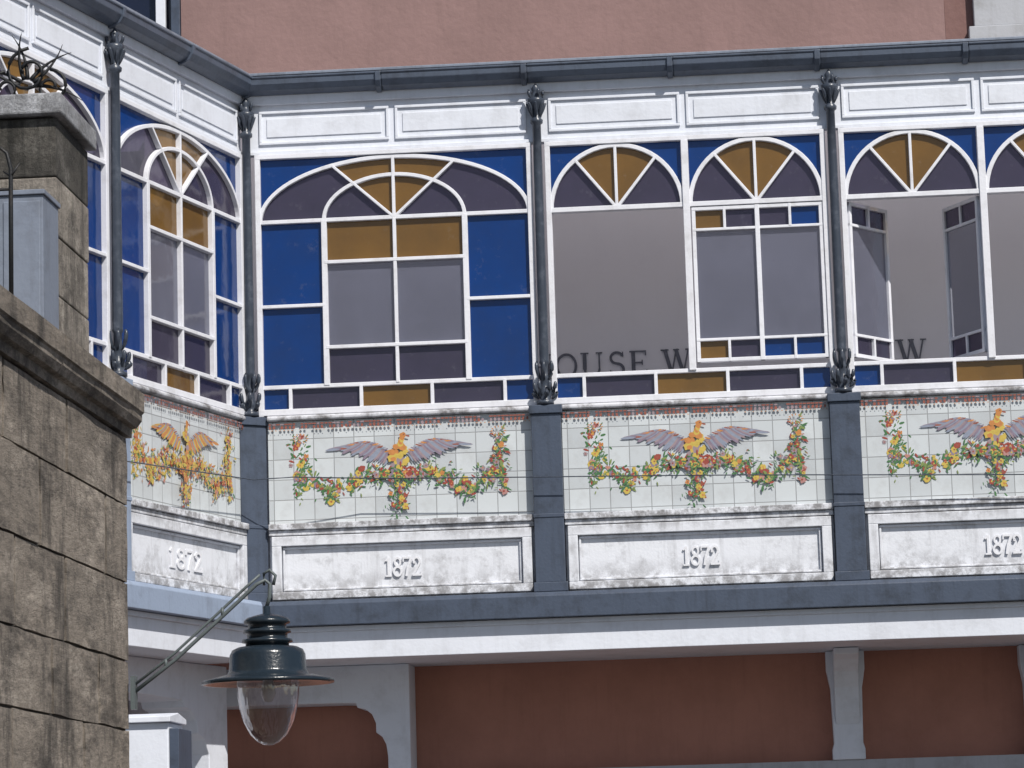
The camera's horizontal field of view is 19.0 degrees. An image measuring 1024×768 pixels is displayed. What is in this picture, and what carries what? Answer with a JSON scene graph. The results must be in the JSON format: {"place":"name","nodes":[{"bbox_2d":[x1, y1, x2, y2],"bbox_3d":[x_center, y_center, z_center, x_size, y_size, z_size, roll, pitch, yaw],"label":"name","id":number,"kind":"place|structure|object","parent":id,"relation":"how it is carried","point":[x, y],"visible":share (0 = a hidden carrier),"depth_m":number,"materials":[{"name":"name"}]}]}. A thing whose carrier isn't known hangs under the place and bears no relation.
{"place":"outdoors","nodes":[
{"label":"outdoors","id":0,"kind":"place"},
{"bbox_2d":[0,0,1023,767],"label":"gallery building","id":1,"kind":"structure","parent":0,"point":[670,288],"depth_m":19.71,"materials":[{"name":"white paint"}]},
{"bbox_2d":[0,38,110,368],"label":"window","id":2,"kind":"structure","parent":1,"relation":"in","point":[93,108],"depth_m":18.01,"materials":[{"name":"white paint"}]},
{"bbox_2d":[108,94,245,414],"bbox_3d":[-2.081,-0.762,19.060,0.082,1.730,1.815,-5,-9,19],"label":"window","id":3,"kind":"structure","parent":1,"relation":"in","point":[182,189],"depth_m":19.08,"materials":[{"name":"white paint"}]},
{"bbox_2d":[254,143,539,417],"bbox_3d":[-0.753,-0.672,19.879,1.815,1.730,0.081,-2,-9,4],"label":"window","id":4,"kind":"structure","parent":1,"relation":"in","point":[404,279],"depth_m":19.87,"materials":[{"name":"blue glass"}]},
{"bbox_2d":[127,461,1023,479],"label":"overhead cable","id":5,"kind":"object","parent":1,"relation":"attached to","point":[560,476],"visible":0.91,"depth_m":19.36,"materials":[{"name":"metal"}]},
{"bbox_2d":[544,129,836,403],"bbox_3d":[1.141,-0.750,19.742,1.815,1.730,0.087,-2,-9,4],"label":"window","id":6,"kind":"structure","parent":1,"relation":"in","point":[757,201],"depth_m":19.73,"materials":[{"name":"glass"}]},
{"bbox_2d":[837,119,1023,391],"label":"window","id":7,"kind":"structure","parent":1,"relation":"in","point":[982,158],"depth_m":19.72,"materials":[{"name":"glass"}]},
{"label":"ground","id":8,"kind":"structure","parent":0,"visible":0},
{"bbox_2d":[0,285,143,767],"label":"stone wall","id":9,"kind":"structure","parent":8,"relation":"on","point":[71,412],"depth_m":11.72,"materials":[{"name":"grey stone"}]},
{"bbox_2d":[0,147,19,294],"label":"iron railing","id":10,"kind":"object","parent":9,"relation":"on","point":[11,268],"visible":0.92,"depth_m":11.52,"materials":[{"name":"black metal"}]},
{"bbox_2d":[0,189,60,328],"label":"metal cabinet","id":11,"kind":"object","parent":9,"relation":"on","point":[35,250],"visible":0.65,"depth_m":11.97,"materials":[{"name":"grey metal"}]},
{"bbox_2d":[0,92,96,351],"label":"stone pier","id":12,"kind":"structure","parent":9,"relation":"on","point":[47,141],"depth_m":12.37,"materials":[{"name":"grey stone"}]},
{"bbox_2d":[0,33,82,100],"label":"iron spike guard","id":13,"kind":"object","parent":12,"relation":"on","point":[38,81],"visible":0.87,"depth_m":12.64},
{"bbox_2d":[130,568,333,744],"bbox_3d":[-1.177,1.158,12.967,0.848,0.748,0.560,-2,-9,4],"label":"wall lamp","id":14,"kind":"object","parent":9,"relation":"attached to","point":[267,659],"visible":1,"depth_m":12.89,"materials":[{"name":"grey metal"}]},
{"bbox_2d":[126,713,191,767],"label":"white gate pier","id":15,"kind":"structure","parent":8,"relation":"on","point":[162,740],"depth_m":15.52,"materials":[{"name":"paint"}]},
{"bbox_2d":[181,0,1023,73],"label":"rendered building","id":16,"kind":"structure","parent":8,"relation":"on","point":[258,36],"depth_m":21.86,"materials":[{"name":"pink paint"}]},
{"bbox_2d":[116,0,180,35],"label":"window","id":17,"kind":"structure","parent":16,"relation":"attached to","point":[166,14],"depth_m":22.13,"materials":[{"name":"paint"}]},
{"bbox_2d":[968,0,1023,37],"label":"wall","id":18,"kind":"structure","parent":16,"relation":"in","point":[991,18],"depth_m":21.54,"materials":[{"name":"white paint"}]}
]}

